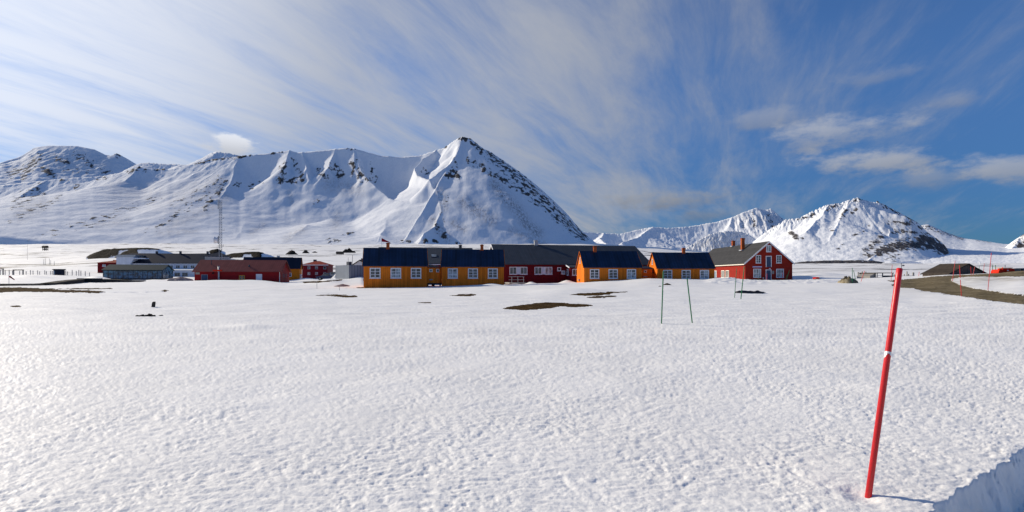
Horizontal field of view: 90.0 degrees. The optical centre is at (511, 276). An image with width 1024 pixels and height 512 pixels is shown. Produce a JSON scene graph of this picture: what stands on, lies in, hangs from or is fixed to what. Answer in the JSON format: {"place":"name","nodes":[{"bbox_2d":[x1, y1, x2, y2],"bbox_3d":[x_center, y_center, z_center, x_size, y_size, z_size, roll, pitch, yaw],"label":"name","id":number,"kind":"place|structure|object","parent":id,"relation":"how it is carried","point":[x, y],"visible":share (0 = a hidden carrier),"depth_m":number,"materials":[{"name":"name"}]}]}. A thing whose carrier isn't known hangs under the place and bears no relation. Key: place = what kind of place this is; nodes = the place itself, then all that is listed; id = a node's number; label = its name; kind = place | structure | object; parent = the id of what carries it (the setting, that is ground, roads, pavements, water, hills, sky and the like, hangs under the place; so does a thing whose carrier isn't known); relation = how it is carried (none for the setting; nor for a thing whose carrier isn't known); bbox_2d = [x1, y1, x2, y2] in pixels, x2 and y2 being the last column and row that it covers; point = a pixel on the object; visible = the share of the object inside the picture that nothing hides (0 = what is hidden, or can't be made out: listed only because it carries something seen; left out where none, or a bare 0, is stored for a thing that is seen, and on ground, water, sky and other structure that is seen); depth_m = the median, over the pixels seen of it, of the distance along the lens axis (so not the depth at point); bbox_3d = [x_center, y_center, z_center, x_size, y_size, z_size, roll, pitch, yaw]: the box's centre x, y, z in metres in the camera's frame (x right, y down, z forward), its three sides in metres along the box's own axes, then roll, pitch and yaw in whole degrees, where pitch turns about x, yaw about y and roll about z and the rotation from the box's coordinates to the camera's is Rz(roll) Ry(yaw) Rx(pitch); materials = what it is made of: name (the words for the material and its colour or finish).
{"place":"outdoors","nodes":[
{"label":"outdoors","id":0,"kind":"place"},
{"bbox_2d":[0,146,135,184],"bbox_3d":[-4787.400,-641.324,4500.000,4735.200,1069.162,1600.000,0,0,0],"label":"mountain","id":1,"kind":"structure","parent":0,"point":[42,163],"depth_m":4309.34,"materials":[{"name":"white snow"}]},
{"bbox_2d":[86,248,170,258],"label":"mound","id":2,"kind":"object","parent":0,"point":[110,253],"visible":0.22,"depth_m":399.44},
{"bbox_2d":[123,152,238,171],"bbox_3d":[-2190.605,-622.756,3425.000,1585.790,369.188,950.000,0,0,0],"label":"mountain","id":3,"kind":"structure","parent":0,"point":[214,155],"depth_m":3295.40,"materials":[{"name":"white snow"}]},
{"bbox_2d":[228,252,273,257],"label":"mound","id":4,"kind":"object","parent":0,"point":[247,254],"visible":0.17,"depth_m":402.87,"materials":[{"name":"white snow"}]},
{"bbox_2d":[0,137,595,244],"bbox_3d":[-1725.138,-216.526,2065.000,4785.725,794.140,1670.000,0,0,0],"label":"mountain","id":5,"kind":"structure","parent":0,"point":[462,190],"depth_m":1847.82,"materials":[{"name":"white snow"}]},
{"bbox_2d":[0,279,626,309],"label":"bare ground","id":6,"kind":"structure","parent":0,"point":[537,306],"depth_m":41.65,"materials":[{"name":"soil"}]},
{"bbox_2d":[0,243,1023,511],"bbox_3d":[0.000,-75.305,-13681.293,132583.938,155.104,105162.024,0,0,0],"label":"ground","id":7,"kind":"structure","parent":0,"point":[296,395],"depth_m":7.43,"materials":[{"name":"white snow"}]},
{"bbox_2d":[0,270,89,275],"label":"fence","id":8,"kind":"object","parent":7,"relation":"on","point":[19,273],"visible":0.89,"depth_m":139.96,"materials":[{"name":"metal"}]},
{"bbox_2d":[52,269,65,274],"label":"shed","id":9,"kind":"structure","parent":7,"relation":"on","point":[58,271],"depth_m":137.33,"materials":[{"name":"wood"}]},
{"bbox_2d":[0,278,145,284],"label":"road","id":10,"kind":"structure","parent":7,"relation":"on","point":[86,280],"depth_m":86.07,"materials":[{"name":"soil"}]},
{"bbox_2d":[97,260,115,272],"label":"shed","id":11,"kind":"structure","parent":7,"relation":"on","point":[101,265],"depth_m":165.21,"materials":[{"name":"red paint"}]},
{"bbox_2d":[102,264,174,279],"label":"pavilion","id":12,"kind":"structure","parent":7,"relation":"on","point":[135,272],"depth_m":114.19,"materials":[{"name":"teal glass"}]},
{"bbox_2d":[116,251,209,276],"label":"station","id":13,"kind":"object","parent":7,"relation":"on","point":[181,264],"visible":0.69,"depth_m":152.25,"materials":[{"name":"stone"}]},
{"bbox_2d":[167,277,193,280],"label":"gravel heap","id":14,"kind":"object","parent":7,"relation":"on","point":[180,279],"visible":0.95,"depth_m":97.34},
{"bbox_2d":[203,252,231,259],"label":"annexe hall","id":15,"kind":"structure","parent":7,"relation":"on","point":[215,256],"depth_m":140.59,"materials":[{"name":"stone"}]},
{"bbox_2d":[209,249,225,254],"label":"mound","id":16,"kind":"object","parent":7,"relation":"on","point":[214,251],"visible":0.23,"depth_m":324.38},
{"bbox_2d":[213,199,223,259],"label":"radio mast","id":17,"kind":"object","parent":7,"relation":"on","point":[215,239],"visible":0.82,"depth_m":127.73,"materials":[{"name":"metal"}]},
{"bbox_2d":[192,260,290,281],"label":"workshop","id":18,"kind":"structure","parent":7,"relation":"on","point":[273,270],"depth_m":99.56,"materials":[{"name":"red paint"}]},
{"bbox_2d":[201,275,207,279],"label":"window","id":19,"kind":"structure","parent":18,"relation":"in","point":[203,277],"depth_m":97.57,"materials":[{"name":"glass"}]},
{"bbox_2d":[239,275,244,279],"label":"window","id":20,"kind":"structure","parent":18,"relation":"in","point":[241,277],"depth_m":98.74,"materials":[{"name":"brown glass"}]},
{"bbox_2d":[256,274,261,279],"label":"door","id":21,"kind":"structure","parent":18,"relation":"in","point":[258,276],"depth_m":99.28,"materials":[{"name":"white paint"}]},
{"bbox_2d":[243,257,302,279],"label":"house","id":22,"kind":"structure","parent":7,"relation":"on","point":[295,265],"depth_m":130.32,"materials":[{"name":"orange paint"}]},
{"bbox_2d":[285,250,297,254],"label":"rock mound","id":23,"kind":"object","parent":7,"relation":"on","point":[291,252],"visible":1,"depth_m":558.90,"materials":[{"name":"stone"}]},
{"bbox_2d":[302,260,333,278],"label":"house","id":24,"kind":"structure","parent":7,"relation":"on","point":[314,269],"depth_m":150.57,"materials":[{"name":"red paint"}]},
{"bbox_2d":[316,273,332,279],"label":"pickup truck","id":25,"kind":"object","parent":7,"relation":"on","point":[326,275],"visible":0.63,"depth_m":121.12,"materials":[{"name":"blue paint"}]},
{"bbox_2d":[336,251,343,254],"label":"hut","id":26,"kind":"object","parent":7,"relation":"on","point":[339,252],"visible":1,"depth_m":559.78,"materials":[{"name":"black paint"}]},
{"bbox_2d":[334,284,348,286],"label":"gravel heap","id":27,"kind":"object","parent":7,"relation":"on","point":[342,285],"visible":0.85,"depth_m":65.34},
{"bbox_2d":[335,255,363,278],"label":"shed","id":28,"kind":"structure","parent":7,"relation":"on","point":[348,270],"depth_m":81.14,"materials":[{"name":"grey metal"}]},
{"bbox_2d":[343,248,355,252],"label":"rock mound","id":29,"kind":"object","parent":7,"relation":"on","point":[348,250],"visible":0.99,"depth_m":598.33,"materials":[{"name":"stone"}]},
{"bbox_2d":[353,258,361,264],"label":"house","id":30,"kind":"structure","parent":7,"relation":"on","point":[358,262],"depth_m":92.00,"materials":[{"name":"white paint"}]},
{"bbox_2d":[362,243,428,287],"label":"cottage","id":31,"kind":"structure","parent":7,"relation":"on","point":[387,267],"depth_m":63.42,"materials":[{"name":"orange paint"}]},
{"bbox_2d":[369,268,380,278],"bbox_3d":[-16.696,-0.395,62.453,1.370,1.320,0.097,0,0,-13],"label":"window","id":32,"kind":"structure","parent":31,"relation":"in","point":[375,273],"depth_m":62.47,"materials":[{"name":"white paint"}]},
{"bbox_2d":[390,268,401,278],"bbox_3d":[-14.292,-0.395,63.002,1.370,1.320,0.097,0,0,-13],"label":"window","id":33,"kind":"structure","parent":31,"relation":"in","point":[395,272],"depth_m":63.02,"materials":[{"name":"white paint"}]},
{"bbox_2d":[410,268,421,278],"bbox_3d":[-11.907,-0.395,63.546,1.370,1.320,0.097,0,0,-13],"label":"window","id":34,"kind":"structure","parent":31,"relation":"in","point":[415,272],"depth_m":63.56,"materials":[{"name":"white paint"}]},
{"bbox_2d":[378,245,472,283],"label":"lodge","id":35,"kind":"structure","parent":7,"relation":"on","point":[434,256],"depth_m":89.99,"materials":[{"name":"black paint"}]},
{"bbox_2d":[427,264,441,286],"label":"corridor","id":36,"kind":"object","parent":7,"relation":"on","point":[433,275],"visible":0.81,"depth_m":65.60,"materials":[{"name":"orange paint"}]},
{"bbox_2d":[440,244,504,285],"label":"cottage","id":37,"kind":"structure","parent":7,"relation":"on","point":[462,267],"depth_m":66.09,"materials":[{"name":"orange paint"}]},
{"bbox_2d":[447,268,457,278],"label":"window","id":38,"kind":"structure","parent":37,"relation":"in","point":[452,272],"depth_m":65.66,"materials":[{"name":"white paint"}]},
{"bbox_2d":[468,268,477,278],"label":"window","id":39,"kind":"structure","parent":37,"relation":"in","point":[472,272],"depth_m":65.87,"materials":[{"name":"white paint"}]},
{"bbox_2d":[487,268,497,278],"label":"window","id":40,"kind":"structure","parent":37,"relation":"in","point":[492,272],"depth_m":66.06,"materials":[{"name":"white paint"}]},
{"bbox_2d":[490,240,648,284],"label":"lodge","id":41,"kind":"structure","parent":7,"relation":"on","point":[535,263],"depth_m":80.18,"materials":[{"name":"red paint"}]},
{"bbox_2d":[509,267,516,274],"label":"window","id":42,"kind":"structure","parent":41,"relation":"in","point":[512,270],"depth_m":78.40,"materials":[{"name":"white paint"}]},
{"bbox_2d":[520,267,527,274],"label":"window","id":43,"kind":"structure","parent":41,"relation":"in","point":[523,270],"depth_m":78.74,"materials":[{"name":"white paint"}]},
{"bbox_2d":[534,267,541,274],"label":"window","id":44,"kind":"structure","parent":41,"relation":"in","point":[538,270],"depth_m":79.20,"materials":[{"name":"white paint"}]},
{"bbox_2d":[545,267,552,274],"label":"window","id":45,"kind":"structure","parent":41,"relation":"in","point":[548,270],"depth_m":79.51,"materials":[{"name":"white paint"}]},
{"bbox_2d":[572,269,576,275],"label":"window","id":46,"kind":"structure","parent":41,"relation":"in","point":[574,271],"depth_m":78.28,"materials":[{"name":"white paint"}]},
{"bbox_2d":[576,246,642,282],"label":"cottage","id":47,"kind":"structure","parent":7,"relation":"on","point":[594,265],"depth_m":69.62,"materials":[{"name":"orange paint"}]},
{"bbox_2d":[590,269,598,278],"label":"window","id":48,"kind":"structure","parent":47,"relation":"in","point":[594,273],"depth_m":69.07,"materials":[{"name":"white paint"}]},
{"bbox_2d":[608,269,617,278],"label":"window","id":49,"kind":"structure","parent":47,"relation":"in","point":[612,273],"depth_m":69.27,"materials":[{"name":"white paint"}]},
{"bbox_2d":[627,269,635,278],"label":"window","id":50,"kind":"structure","parent":47,"relation":"in","point":[631,273],"depth_m":69.46,"materials":[{"name":"white paint"}]},
{"bbox_2d":[642,266,653,278],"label":"corridor","id":51,"kind":"object","parent":7,"relation":"on","point":[647,271],"visible":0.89,"depth_m":73.76,"materials":[{"name":"orange paint"}]},
{"bbox_2d":[661,271,663,323],"bbox_3d":[5.420,0.953,18.475,0.120,2.276,0.042,0,0,0],"label":"marker pole","id":52,"kind":"object","parent":7,"relation":"on","point":[662,296],"visible":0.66,"depth_m":18.46,"materials":[{"name":"green plastic"}]},
{"bbox_2d":[648,248,715,278],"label":"cottage","id":53,"kind":"structure","parent":7,"relation":"on","point":[683,264],"depth_m":72.46,"materials":[{"name":"orange paint"}]},
{"bbox_2d":[663,270,671,278],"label":"window","id":54,"kind":"structure","parent":53,"relation":"in","point":[667,273],"depth_m":71.98,"materials":[{"name":"white paint"}]},
{"bbox_2d":[682,270,690,278],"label":"window","id":55,"kind":"structure","parent":53,"relation":"in","point":[686,274],"depth_m":71.98,"materials":[{"name":"white paint"}]},
{"bbox_2d":[700,270,708,278],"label":"window","id":56,"kind":"structure","parent":53,"relation":"in","point":[704,274],"depth_m":71.98,"materials":[{"name":"white paint"}]},
{"bbox_2d":[687,278,692,322],"bbox_3d":[6.677,1.100,19.175,0.279,2.070,0.042,0,0,0],"label":"marker pole","id":57,"kind":"object","parent":7,"relation":"on","point":[689,300],"visible":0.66,"depth_m":19.16,"materials":[{"name":"green plastic"}]},
{"bbox_2d":[740,266,744,298],"bbox_3d":[16.325,0.643,36.292,0.349,2.709,0.060,0,0,0],"label":"marker pole","id":58,"kind":"object","parent":7,"relation":"on","point":[742,282],"visible":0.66,"depth_m":36.27,"materials":[{"name":"green plastic"}]},
{"bbox_2d":[735,290,765,292],"bbox_3d":[20.702,1.397,44.314,2.571,0.401,0.648,0,0,0],"label":"bare ground patch","id":59,"kind":"object","parent":7,"relation":"on","point":[744,291],"visible":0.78,"depth_m":44.13,"materials":[{"name":"black soil"}]},
{"bbox_2d":[709,238,794,279],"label":"house","id":60,"kind":"structure","parent":7,"relation":"on","point":[767,260],"depth_m":100.00,"materials":[{"name":"red paint"}]},
{"bbox_2d":[721,270,724,277],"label":"window","id":61,"kind":"structure","parent":60,"relation":"in","point":[722,271],"depth_m":110.44,"materials":[{"name":"beige paint"}]},
{"bbox_2d":[753,269,760,277],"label":"window","id":62,"kind":"structure","parent":60,"relation":"in","point":[756,272],"depth_m":99.98,"materials":[{"name":"white paint"}]},
{"bbox_2d":[756,255,760,262],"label":"window","id":63,"kind":"structure","parent":60,"relation":"in","point":[758,257],"depth_m":99.98,"materials":[{"name":"white paint"}]},
{"bbox_2d":[766,245,770,251],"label":"window","id":64,"kind":"structure","parent":60,"relation":"in","point":[768,247],"depth_m":99.98,"materials":[{"name":"white paint"}]},
{"bbox_2d":[766,270,770,279],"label":"door","id":65,"kind":"structure","parent":60,"relation":"in","point":[768,272],"depth_m":99.98,"materials":[{"name":"blue paint"}]},
{"bbox_2d":[766,256,771,266],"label":"door","id":66,"kind":"structure","parent":60,"relation":"in","point":[768,258],"depth_m":99.98,"materials":[{"name":"blue paint"}]},
{"bbox_2d":[776,255,781,262],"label":"window","id":67,"kind":"structure","parent":60,"relation":"in","point":[778,257],"depth_m":99.98,"materials":[{"name":"white paint"}]},
{"bbox_2d":[776,269,783,277],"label":"window","id":68,"kind":"structure","parent":60,"relation":"in","point":[779,272],"depth_m":99.98,"materials":[{"name":"white paint"}]},
{"bbox_2d":[837,276,857,282],"bbox_3d":[40.572,0.423,61.925,2.265,1.032,2.690,0,0,23],"label":"rubble heap","id":69,"kind":"object","parent":7,"relation":"on","point":[846,279],"visible":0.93,"depth_m":61.41,"materials":[{"name":"beige stone"}]},
{"bbox_2d":[857,273,893,277],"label":"shelter","id":70,"kind":"object","parent":7,"relation":"on","point":[868,275],"visible":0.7,"depth_m":92.84,"materials":[{"name":"stone"}]},
{"bbox_2d":[865,268,902,497],"bbox_3d":[2.969,1.017,4.118,0.775,2.181,0.047,0,0,-34],"label":"snow pole","id":71,"kind":"object","parent":7,"relation":"on","point":[882,393],"visible":1,"depth_m":4.13,"materials":[{"name":"red plastic"}]},
{"bbox_2d":[858,271,915,275],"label":"fence","id":72,"kind":"object","parent":7,"relation":"on","point":[907,274],"visible":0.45,"depth_m":97.98,"materials":[{"name":"metal"}]},
{"bbox_2d":[920,263,985,275],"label":"timber hut","id":73,"kind":"object","parent":7,"relation":"on","point":[949,269],"visible":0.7,"depth_m":81.82,"materials":[{"name":"wood"}]},
{"bbox_2d":[0,0,1023,243],"label":"sky","id":74,"kind":"structure","parent":0,"point":[629,115],"materials":[{"name":"blue"}]},
{"bbox_2d":[583,208,783,249],"bbox_3d":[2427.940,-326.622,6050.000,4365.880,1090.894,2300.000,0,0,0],"label":"mountain","id":75,"kind":"structure","parent":0,"point":[755,223],"depth_m":6344.44,"materials":[{"name":"white snow"}]},
{"bbox_2d":[686,230,755,251],"bbox_3d":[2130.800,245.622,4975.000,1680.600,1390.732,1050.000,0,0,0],"label":"mountain","id":76,"kind":"structure","parent":0,"point":[709,243],"depth_m":4947.11,"materials":[{"name":"white snow"}]},
{"bbox_2d":[795,260,884,263],"bbox_3d":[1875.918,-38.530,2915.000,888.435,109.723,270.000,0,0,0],"label":"hill","id":77,"kind":"structure","parent":0,"point":[844,261],"depth_m":2880.93,"materials":[{"name":"white snow"}]},
{"bbox_2d":[753,198,948,262],"bbox_3d":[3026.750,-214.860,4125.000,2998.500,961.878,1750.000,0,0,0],"label":"mountain","id":78,"kind":"structure","parent":0,"point":[857,229],"depth_m":4052.66,"materials":[{"name":"white snow"}]},
{"bbox_2d":[885,261,920,263],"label":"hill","id":79,"kind":"structure","parent":0,"point":[910,262],"depth_m":2736.10,"materials":[{"name":"white snow"}]},
{"bbox_2d":[888,271,1023,303],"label":"road","id":80,"kind":"structure","parent":0,"point":[943,284],"depth_m":49.34,"materials":[{"name":"gravel"}]},
{"bbox_2d":[991,267,1014,272],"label":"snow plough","id":81,"kind":"object","parent":80,"relation":"on","point":[1000,270],"visible":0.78,"depth_m":71.47,"materials":[{"name":"red paint"}]},
{"bbox_2d":[915,224,1023,262],"bbox_3d":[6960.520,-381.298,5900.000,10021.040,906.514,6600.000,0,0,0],"label":"mountain","id":82,"kind":"structure","parent":0,"point":[962,250],"depth_m":4307.29,"materials":[{"name":"white snow"}]},
{"bbox_2d":[1005,234,1023,248],"bbox_3d":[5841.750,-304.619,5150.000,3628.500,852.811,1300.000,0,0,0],"label":"mountain","id":83,"kind":"structure","parent":0,"point":[1018,242],"depth_m":5155.63,"materials":[{"name":"white snow"}]}
]}

